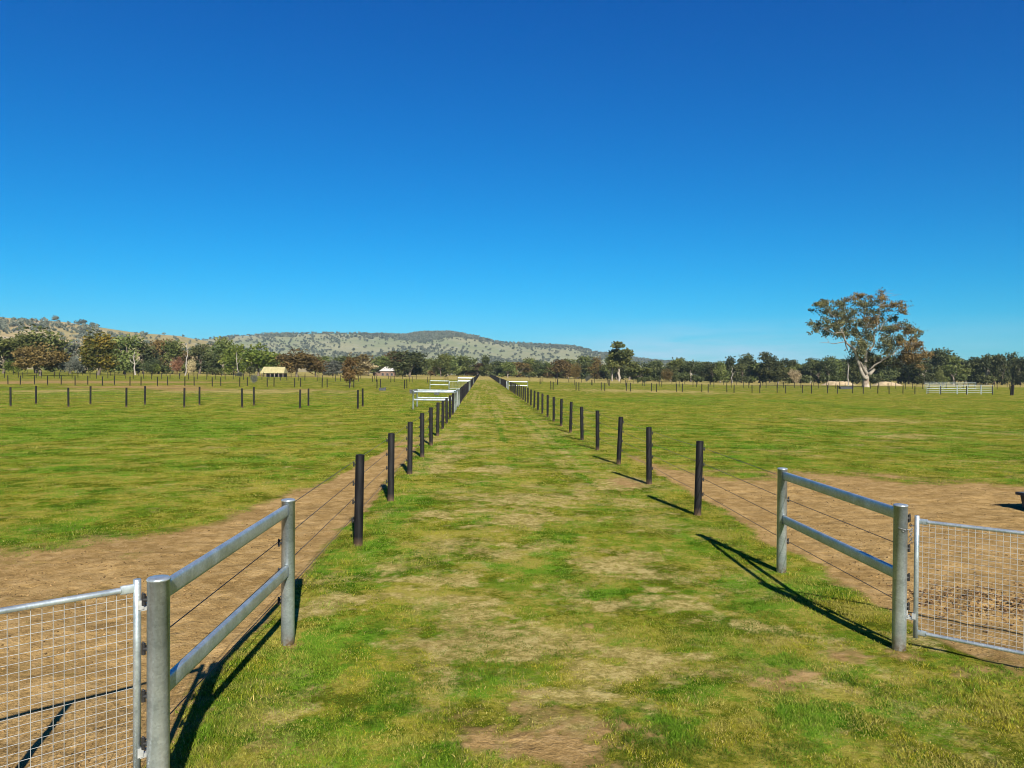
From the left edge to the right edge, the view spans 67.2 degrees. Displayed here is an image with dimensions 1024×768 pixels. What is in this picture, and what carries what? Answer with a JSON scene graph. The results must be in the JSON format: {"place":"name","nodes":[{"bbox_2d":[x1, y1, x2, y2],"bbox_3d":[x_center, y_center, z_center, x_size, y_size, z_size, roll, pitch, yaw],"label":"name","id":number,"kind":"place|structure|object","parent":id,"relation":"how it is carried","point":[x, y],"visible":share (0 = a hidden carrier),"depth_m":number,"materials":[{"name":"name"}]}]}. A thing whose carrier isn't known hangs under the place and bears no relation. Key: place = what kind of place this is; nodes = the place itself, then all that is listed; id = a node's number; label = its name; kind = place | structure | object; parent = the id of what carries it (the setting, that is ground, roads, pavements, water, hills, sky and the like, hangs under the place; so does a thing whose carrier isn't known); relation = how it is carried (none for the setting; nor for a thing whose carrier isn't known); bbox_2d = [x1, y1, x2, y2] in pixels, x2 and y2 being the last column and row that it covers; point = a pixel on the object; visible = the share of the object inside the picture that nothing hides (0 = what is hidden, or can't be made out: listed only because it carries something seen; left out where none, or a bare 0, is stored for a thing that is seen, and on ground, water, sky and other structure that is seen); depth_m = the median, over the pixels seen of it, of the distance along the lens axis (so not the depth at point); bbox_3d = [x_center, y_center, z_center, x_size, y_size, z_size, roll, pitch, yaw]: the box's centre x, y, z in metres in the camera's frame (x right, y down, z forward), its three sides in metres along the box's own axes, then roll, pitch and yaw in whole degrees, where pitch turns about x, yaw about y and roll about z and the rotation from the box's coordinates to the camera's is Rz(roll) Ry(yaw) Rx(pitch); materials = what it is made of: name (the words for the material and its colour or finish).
{"place":"outdoors","nodes":[
{"label":"outdoors","id":0,"kind":"place"},
{"bbox_2d":[0,318,307,371],"bbox_3d":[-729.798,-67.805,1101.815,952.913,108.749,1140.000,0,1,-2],"label":"hill","id":1,"kind":"structure","parent":0,"point":[105,330],"depth_m":1040.26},
{"bbox_2d":[0,317,260,370],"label":"hill scrub","id":2,"kind":"object","parent":1,"relation":"on","point":[4,323],"visible":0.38,"depth_m":1047.40,"materials":[{"name":"green plant"}]},
{"bbox_2d":[205,333,758,377],"bbox_3d":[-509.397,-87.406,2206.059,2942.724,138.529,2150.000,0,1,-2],"label":"hill","id":3,"kind":"structure","parent":0,"point":[356,343],"depth_m":2011.27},
{"bbox_2d":[194,331,692,376],"bbox_3d":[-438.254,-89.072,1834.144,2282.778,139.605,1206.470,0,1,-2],"label":"hill woodland","id":4,"kind":"object","parent":3,"relation":"on","point":[581,349],"visible":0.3,"depth_m":2002.64,"materials":[{"name":"green plant"}]},
{"bbox_2d":[254,330,649,359],"bbox_3d":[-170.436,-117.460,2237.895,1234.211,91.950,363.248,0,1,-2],"label":"ridge woodland","id":5,"kind":"object","parent":3,"relation":"on","point":[422,336],"visible":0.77,"depth_m":2269.26,"materials":[{"name":"green plant"}]},
{"bbox_2d":[0,369,1023,767],"bbox_3d":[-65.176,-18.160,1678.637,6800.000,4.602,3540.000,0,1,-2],"label":"ground","id":6,"kind":"structure","parent":0,"point":[556,743],"depth_m":9.68,"materials":[{"name":"green plant"}]},
{"bbox_2d":[2,358,22,373],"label":"round bush","id":7,"kind":"object","parent":6,"relation":"on","point":[6,367],"visible":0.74,"depth_m":216.11,"materials":[{"name":"green plant"}]},
{"bbox_2d":[0,337,31,373],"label":"gum tree","id":8,"kind":"object","parent":6,"relation":"on","point":[8,346],"visible":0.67,"depth_m":243.10,"materials":[{"name":"green plant"}]},
{"bbox_2d":[0,322,76,372],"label":"broad tree","id":9,"kind":"object","parent":6,"relation":"on","point":[32,338],"visible":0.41,"depth_m":253.36,"materials":[{"name":"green plant"}]},
{"bbox_2d":[9,341,70,375],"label":"broad tree","id":10,"kind":"object","parent":6,"relation":"on","point":[42,358],"visible":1,"depth_m":198.36,"materials":[{"name":"brown plant"}]},
{"bbox_2d":[58,342,81,372],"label":"gum tree","id":11,"kind":"object","parent":6,"relation":"on","point":[72,349],"visible":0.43,"depth_m":264.19,"materials":[{"name":"grey plant"}]},
{"bbox_2d":[64,357,84,373],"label":"grey bush","id":12,"kind":"object","parent":6,"relation":"on","point":[75,362],"visible":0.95,"depth_m":255.63,"materials":[{"name":"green plant"}]},
{"bbox_2d":[75,327,121,374],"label":"round tree","id":13,"kind":"object","parent":6,"relation":"on","point":[95,349],"visible":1,"depth_m":219.29,"materials":[{"name":"green plant"}]},
{"bbox_2d":[110,335,145,373],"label":"gum tree","id":14,"kind":"object","parent":6,"relation":"on","point":[123,357],"visible":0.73,"depth_m":254.92,"materials":[{"name":"green plant"}]},
{"bbox_2d":[131,341,163,373],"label":"gum tree","id":15,"kind":"object","parent":6,"relation":"on","point":[146,352],"visible":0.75,"depth_m":264.41,"materials":[{"name":"green plant"}]},
{"bbox_2d":[139,358,163,372],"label":"dark bush","id":16,"kind":"object","parent":6,"relation":"on","point":[146,365],"visible":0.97,"depth_m":256.69,"materials":[{"name":"green plant"}]},
{"bbox_2d":[150,338,174,373],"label":"gum tree","id":17,"kind":"object","parent":6,"relation":"on","point":[156,343],"visible":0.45,"depth_m":278.94,"materials":[{"name":"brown plant"}]},
{"bbox_2d":[159,340,185,373],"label":"gum tree","id":18,"kind":"object","parent":6,"relation":"on","point":[174,349],"visible":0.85,"depth_m":278.84,"materials":[{"name":"green plant"}]},
{"bbox_2d":[169,356,183,373],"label":"red bush","id":19,"kind":"object","parent":6,"relation":"on","point":[175,366],"visible":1,"depth_m":250.09,"materials":[{"name":"brown plant"}]},
{"bbox_2d":[9,387,358,408],"bbox_3d":[-23.911,1.059,51.724,27.155,1.630,0.167,0,1,-1],"label":"wire fence","id":20,"kind":"object","parent":6,"relation":"on","point":[68,403],"visible":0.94,"depth_m":51.70,"materials":[{"name":"black wood"}]},
{"bbox_2d":[5,386,363,406],"bbox_3d":[-24.256,0.983,55.072,27.251,1.663,0.166,0,1,-1],"label":"wire fence","id":21,"kind":"object","parent":6,"relation":"on","point":[144,395],"visible":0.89,"depth_m":55.07,"materials":[{"name":"black wood"}]},
{"bbox_2d":[176,350,198,372],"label":"gum tree","id":22,"kind":"object","parent":6,"relation":"on","point":[184,356],"visible":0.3,"depth_m":314.26,"materials":[{"name":"green plant"}]},
{"bbox_2d":[184,343,214,373],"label":"gum tree","id":23,"kind":"object","parent":6,"relation":"on","point":[198,352],"visible":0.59,"depth_m":284.55,"materials":[{"name":"green plant"}]},
{"bbox_2d":[1,375,406,388],"bbox_3d":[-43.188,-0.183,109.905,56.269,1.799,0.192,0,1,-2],"label":"wire fence","id":24,"kind":"object","parent":6,"relation":"on","point":[194,379],"visible":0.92,"depth_m":109.92,"materials":[{"name":"black wood"}]},
{"bbox_2d":[199,352,221,374],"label":"gum tree","id":25,"kind":"object","parent":6,"relation":"on","point":[211,359],"visible":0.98,"depth_m":256.88,"materials":[{"name":"green plant"}]},
{"bbox_2d":[141,498,294,767],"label":"rail panel","id":26,"kind":"object","parent":6,"relation":"on","point":[163,679],"visible":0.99,"depth_m":4.54,"materials":[{"name":"metal"}]},
{"bbox_2d":[0,578,146,767],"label":"gate","id":27,"kind":"structure","parent":26,"relation":"attached to","point":[138,753],"depth_m":4.11,"materials":[{"name":"metal"}]},
{"bbox_2d":[205,336,237,374],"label":"gum tree","id":28,"kind":"object","parent":6,"relation":"on","point":[221,346],"visible":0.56,"depth_m":264.61,"materials":[{"name":"green plant"}]},
{"bbox_2d":[216,343,247,374],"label":"gum tree","id":29,"kind":"object","parent":6,"relation":"on","point":[229,358],"visible":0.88,"depth_m":252.93,"materials":[{"name":"green plant"}]},
{"bbox_2d":[239,342,279,375],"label":"broad tree","id":30,"kind":"object","parent":6,"relation":"on","point":[260,359],"visible":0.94,"depth_m":234.85,"materials":[{"name":"green plant"}]},
{"bbox_2d":[260,367,287,376],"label":"hay shed","id":31,"kind":"structure","parent":6,"relation":"on","point":[273,371],"depth_m":218.69,"materials":[{"name":"beige metal"}]},
{"bbox_2d":[275,347,317,376],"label":"broad tree","id":32,"kind":"object","parent":6,"relation":"on","point":[302,359],"visible":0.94,"depth_m":227.61,"materials":[{"name":"brown plant"}]},
{"bbox_2d":[146,393,453,713],"bbox_3d":[-2.793,1.574,26.565,0.207,1.628,44.730,0,1,-2],"label":"wire fence","id":33,"kind":"object","parent":6,"relation":"on","point":[358,465],"visible":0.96,"depth_m":14.66,"materials":[{"name":"black wood"}]},
{"bbox_2d":[306,354,329,376],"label":"broad tree","id":34,"kind":"object","parent":6,"relation":"on","point":[319,365],"visible":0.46,"depth_m":236.95,"materials":[{"name":"brown plant"}]},
{"bbox_2d":[323,360,343,375],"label":"tree","id":35,"kind":"object","parent":6,"relation":"on","point":[332,369],"visible":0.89,"depth_m":281.97,"materials":[{"name":"grey plant"}]},
{"bbox_2d":[340,352,357,386],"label":"paddock tree","id":36,"kind":"object","parent":6,"relation":"on","point":[348,373],"visible":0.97,"depth_m":116.91,"materials":[{"name":"brown plant"}]},
{"bbox_2d":[352,354,376,375],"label":"gum tree","id":37,"kind":"object","parent":6,"relation":"on","point":[363,358],"visible":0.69,"depth_m":314.92,"materials":[{"name":"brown plant"}]},
{"bbox_2d":[356,360,378,375],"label":"gum tree","id":38,"kind":"object","parent":6,"relation":"on","point":[368,365],"visible":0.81,"depth_m":315.47,"materials":[{"name":"beige plant"}]},
{"bbox_2d":[373,367,395,375],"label":"farm house","id":39,"kind":"structure","parent":6,"relation":"on","point":[384,371],"depth_m":325.50,"materials":[{"name":"white brick"}]},
{"bbox_2d":[369,355,404,372],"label":"gum tree","id":40,"kind":"object","parent":6,"relation":"on","point":[381,361],"visible":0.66,"depth_m":372.59,"materials":[{"name":"green plant"}]},
{"bbox_2d":[382,350,430,376],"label":"gum tree","id":41,"kind":"object","parent":6,"relation":"on","point":[414,360],"visible":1,"depth_m":297.33,"materials":[{"name":"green plant"}]},
{"bbox_2d":[412,390,454,408],"bbox_3d":[-5.240,1.230,51.602,2.917,1.613,0.121,0,1,4],"label":"rail panel","id":42,"kind":"object","parent":6,"relation":"on","point":[413,391],"visible":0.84,"depth_m":51.60,"materials":[{"name":"metal"}]},
{"bbox_2d":[416,389,456,406],"bbox_3d":[-5.430,1.172,55.597,2.987,1.611,0.121,0,1,4],"label":"rail panel","id":43,"kind":"object","parent":6,"relation":"on","point":[417,397],"visible":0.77,"depth_m":55.61,"materials":[{"name":"metal"}]},
{"bbox_2d":[426,353,452,376],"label":"gum tree","id":44,"kind":"object","parent":6,"relation":"on","point":[442,363],"visible":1,"depth_m":327.62,"materials":[{"name":"green plant"}]},
{"bbox_2d":[435,354,461,375],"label":"gum tree","id":45,"kind":"object","parent":6,"relation":"on","point":[453,362],"visible":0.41,"depth_m":374.04,"materials":[{"name":"green plant"}]},
{"bbox_2d":[460,382,468,403],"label":"wire fence","id":46,"kind":"object","parent":6,"relation":"on","point":[464,389],"visible":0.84,"depth_m":73.54,"materials":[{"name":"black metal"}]},
{"bbox_2d":[455,355,477,375],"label":"gum tree","id":47,"kind":"object","parent":6,"relation":"on","point":[465,363],"visible":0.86,"depth_m":414.59,"materials":[{"name":"green plant"}]},
{"bbox_2d":[478,355,492,376],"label":"gum tree","id":48,"kind":"object","parent":6,"relation":"on","point":[485,368],"visible":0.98,"depth_m":398.28,"materials":[{"name":"green plant"}]},
{"bbox_2d":[487,360,504,375],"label":"gum tree","id":49,"kind":"object","parent":6,"relation":"on","point":[496,364],"visible":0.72,"depth_m":382.60,"materials":[{"name":"green plant"}]},
{"bbox_2d":[497,361,519,376],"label":"gum tree","id":50,"kind":"object","parent":6,"relation":"on","point":[507,366],"visible":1,"depth_m":374.39,"materials":[{"name":"green plant"}]},
{"bbox_2d":[0,470,1022,767],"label":"soil crumbs","id":51,"kind":"object","parent":6,"relation":"on","point":[304,572],"visible":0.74,"depth_m":8.94,"materials":[{"name":"brown soil"}]},
{"bbox_2d":[0,390,1023,767],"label":"grass","id":52,"kind":"structure","parent":6,"relation":"on","point":[220,724],"depth_m":8.23,"materials":[{"name":"green plant"}]},
{"bbox_2d":[506,362,532,376],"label":"gum tree","id":53,"kind":"object","parent":6,"relation":"on","point":[520,365],"visible":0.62,"depth_m":397.44,"materials":[{"name":"brown plant"}]},
{"bbox_2d":[520,357,539,377],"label":"gum tree","id":54,"kind":"object","parent":6,"relation":"on","point":[532,363],"visible":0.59,"depth_m":410.77,"materials":[{"name":"green plant"}]},
{"bbox_2d":[543,359,572,378],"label":"gum tree","id":55,"kind":"object","parent":6,"relation":"on","point":[563,365],"visible":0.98,"depth_m":382.08,"materials":[{"name":"brown plant"}]},
{"bbox_2d":[571,363,581,378],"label":"brown bush","id":56,"kind":"object","parent":6,"relation":"on","point":[575,371],"visible":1,"depth_m":262.46,"materials":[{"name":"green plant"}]},
{"bbox_2d":[567,361,591,378],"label":"gum tree","id":57,"kind":"object","parent":6,"relation":"on","point":[584,365],"visible":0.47,"depth_m":391.62,"materials":[{"name":"green plant"}]},
{"bbox_2d":[576,355,600,378],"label":"gum tree","id":58,"kind":"object","parent":6,"relation":"on","point":[584,360],"visible":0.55,"depth_m":401.51,"materials":[{"name":"green plant"}]},
{"bbox_2d":[586,356,604,378],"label":"gum tree","id":59,"kind":"object","parent":6,"relation":"on","point":[596,366],"visible":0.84,"depth_m":400.62,"materials":[{"name":"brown plant"}]},
{"bbox_2d":[607,364,630,379],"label":"gum tree","id":60,"kind":"object","parent":6,"relation":"on","point":[622,368],"visible":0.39,"depth_m":377.02,"materials":[{"name":"green plant"}]},
{"bbox_2d":[607,341,638,380],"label":"gum tree","id":61,"kind":"object","parent":6,"relation":"on","point":[625,355],"visible":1,"depth_m":299.45,"materials":[{"name":"green plant"}]},
{"bbox_2d":[623,367,653,381],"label":"gum tree","id":62,"kind":"object","parent":6,"relation":"on","point":[636,371],"visible":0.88,"depth_m":307.22,"materials":[{"name":"green plant"}]},
{"bbox_2d":[648,360,666,380],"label":"gum tree","id":63,"kind":"object","parent":6,"relation":"on","point":[656,373],"visible":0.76,"depth_m":328.24,"materials":[{"name":"green plant"}]},
{"bbox_2d":[661,365,679,381],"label":"gum tree","id":64,"kind":"object","parent":6,"relation":"on","point":[675,372],"visible":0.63,"depth_m":313.27,"materials":[{"name":"green plant"}]},
{"bbox_2d":[664,357,695,381],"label":"gum tree","id":65,"kind":"object","parent":6,"relation":"on","point":[677,362],"visible":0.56,"depth_m":328.03,"materials":[{"name":"green plant"}]},
{"bbox_2d":[676,360,706,381],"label":"gum tree","id":66,"kind":"object","parent":6,"relation":"on","point":[690,367],"visible":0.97,"depth_m":321.12,"materials":[{"name":"green plant"}]},
{"bbox_2d":[510,381,892,597],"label":"wire fence","id":67,"kind":"object","parent":6,"relation":"on","point":[699,465],"visible":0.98,"depth_m":17.23,"materials":[{"name":"black wood"}]},
{"bbox_2d":[700,361,718,381],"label":"gum tree","id":68,"kind":"object","parent":6,"relation":"on","point":[709,374],"visible":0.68,"depth_m":331.37,"materials":[{"name":"green plant"}]},
{"bbox_2d":[711,361,731,382],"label":"gum tree","id":69,"kind":"object","parent":6,"relation":"on","point":[721,372],"visible":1,"depth_m":319.16,"materials":[{"name":"green plant"}]},
{"bbox_2d":[722,356,740,381],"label":"gum tree","id":70,"kind":"object","parent":6,"relation":"on","point":[729,363],"visible":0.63,"depth_m":326.86,"materials":[{"name":"green plant"}]},
{"bbox_2d":[550,381,928,393],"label":"wire fence","id":71,"kind":"object","parent":6,"relation":"on","point":[777,390],"visible":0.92,"depth_m":120.65,"materials":[{"name":"black wood"}]},
{"bbox_2d":[730,362,750,382],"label":"gum tree","id":72,"kind":"object","parent":6,"relation":"on","point":[738,368],"visible":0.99,"depth_m":323.51,"materials":[{"name":"green plant"}]},
{"bbox_2d":[737,353,758,377],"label":"gum tree","id":73,"kind":"object","parent":6,"relation":"on","point":[747,359],"visible":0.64,"depth_m":345.46,"materials":[{"name":"green plant"}]},
{"bbox_2d":[743,363,770,382],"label":"gum tree","id":74,"kind":"object","parent":6,"relation":"on","point":[755,367],"visible":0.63,"depth_m":340.98,"materials":[{"name":"green plant"}]},
{"bbox_2d":[757,351,778,382],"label":"gum tree","id":75,"kind":"object","parent":6,"relation":"on","point":[766,359],"visible":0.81,"depth_m":334.95,"materials":[{"name":"green plant"}]},
{"bbox_2d":[553,382,992,394],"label":"wire fence","id":76,"kind":"object","parent":6,"relation":"on","point":[682,384],"visible":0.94,"depth_m":116.94,"materials":[{"name":"black wood"}]},
{"bbox_2d":[764,360,791,383],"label":"gum tree","id":77,"kind":"object","parent":6,"relation":"on","point":[777,372],"visible":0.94,"depth_m":317.02,"materials":[{"name":"green plant"}]},
{"bbox_2d":[787,369,801,383],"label":"tan bush","id":78,"kind":"object","parent":6,"relation":"on","point":[794,375],"visible":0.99,"depth_m":288.05,"materials":[{"name":"beige plant"}]},
{"bbox_2d":[786,363,813,382],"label":"gum tree","id":79,"kind":"object","parent":6,"relation":"on","point":[798,368],"visible":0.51,"depth_m":342.51,"materials":[{"name":"green plant"}]},
{"bbox_2d":[800,357,822,382],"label":"gum tree","id":80,"kind":"object","parent":6,"relation":"on","point":[813,365],"visible":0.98,"depth_m":337.79,"materials":[{"name":"green plant"}]},
{"bbox_2d":[819,355,840,381],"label":"gum tree","id":81,"kind":"object","parent":6,"relation":"on","point":[827,363],"visible":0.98,"depth_m":332.30,"materials":[{"name":"green plant"}]},
{"bbox_2d":[822,361,848,381],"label":"gum tree","id":82,"kind":"object","parent":6,"relation":"on","point":[840,377],"visible":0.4,"depth_m":335.18,"materials":[{"name":"green plant"}]},
{"bbox_2d":[776,467,910,650],"bbox_3d":[3.417,1.851,8.210,0.153,1.599,2.822,0,1,-2],"label":"rail panel","id":83,"kind":"object","parent":6,"relation":"on","point":[896,571],"visible":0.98,"depth_m":7.35,"materials":[{"name":"metal"}]},
{"bbox_2d":[898,515,1023,654],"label":"gate","id":84,"kind":"structure","parent":83,"relation":"attached to","point":[918,521],"depth_m":6.60,"materials":[{"name":"metal"}]},
{"bbox_2d":[841,362,867,383],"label":"gum tree","id":85,"kind":"object","parent":6,"relation":"on","point":[858,378],"visible":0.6,"depth_m":316.06,"materials":[{"name":"green plant"}]},
{"bbox_2d":[846,357,885,383],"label":"gum tree","id":86,"kind":"object","parent":6,"relation":"on","point":[876,379],"visible":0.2,"depth_m":323.84,"materials":[{"name":"green plant"}]},
{"bbox_2d":[805,287,934,386],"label":"gum tree","id":87,"kind":"object","parent":6,"relation":"on","point":[907,355],"visible":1,"depth_m":207.26,"materials":[{"name":"green plant"}]},
{"bbox_2d":[876,357,900,381],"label":"gum tree","id":88,"kind":"object","parent":6,"relation":"on","point":[892,374],"visible":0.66,"depth_m":324.12,"materials":[{"name":"green plant"}]},
{"bbox_2d":[896,359,923,383],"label":"gum tree","id":89,"kind":"object","parent":6,"relation":"on","point":[902,370],"visible":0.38,"depth_m":328.65,"materials":[{"name":"green plant"}]},
{"bbox_2d":[909,359,936,383],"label":"gum tree","id":90,"kind":"object","parent":6,"relation":"on","point":[928,378],"visible":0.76,"depth_m":320.67,"materials":[{"name":"green plant"}]},
{"bbox_2d":[934,367,948,384],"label":"olive bush","id":91,"kind":"object","parent":6,"relation":"on","point":[939,376],"visible":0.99,"depth_m":285.51,"materials":[{"name":"green plant"}]},
{"bbox_2d":[926,347,957,383],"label":"gum tree","id":92,"kind":"object","parent":6,"relation":"on","point":[942,356],"visible":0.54,"depth_m":328.80,"materials":[{"name":"green plant"}]},
{"bbox_2d":[878,577,1023,636],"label":"dung clods","id":93,"kind":"object","parent":6,"relation":"on","point":[946,593],"visible":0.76,"depth_m":8.27,"materials":[{"name":"brown soil"}]},
{"bbox_2d":[938,355,974,384],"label":"gum tree","id":94,"kind":"object","parent":6,"relation":"on","point":[960,375],"visible":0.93,"depth_m":316.66,"materials":[{"name":"green plant"}]},
{"bbox_2d":[964,357,985,384],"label":"gum tree","id":95,"kind":"object","parent":6,"relation":"on","point":[972,362],"visible":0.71,"depth_m":321.28,"materials":[{"name":"green plant"}]},
{"bbox_2d":[968,353,999,384],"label":"gum tree","id":96,"kind":"object","parent":6,"relation":"on","point":[987,364],"visible":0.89,"depth_m":316.00,"materials":[{"name":"green plant"}]},
{"bbox_2d":[991,353,1013,384],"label":"gum tree","id":97,"kind":"object","parent":6,"relation":"on","point":[1003,364],"visible":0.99,"depth_m":313.39,"materials":[{"name":"green plant"}]},
{"bbox_2d":[997,352,1023,384],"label":"gum tree","id":98,"kind":"object","parent":6,"relation":"on","point":[1011,356],"visible":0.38,"depth_m":325.01,"materials":[{"name":"green plant"}]},
{"bbox_2d":[1010,357,1023,384],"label":"gum tree","id":99,"kind":"object","parent":6,"relation":"on","point":[1019,371],"visible":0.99,"depth_m":320.66,"materials":[{"name":"green plant"}]},
{"bbox_2d":[0,0,1023,366],"label":"sky","id":100,"kind":"structure","parent":0,"point":[662,179],"materials":[{"name":"blue"}]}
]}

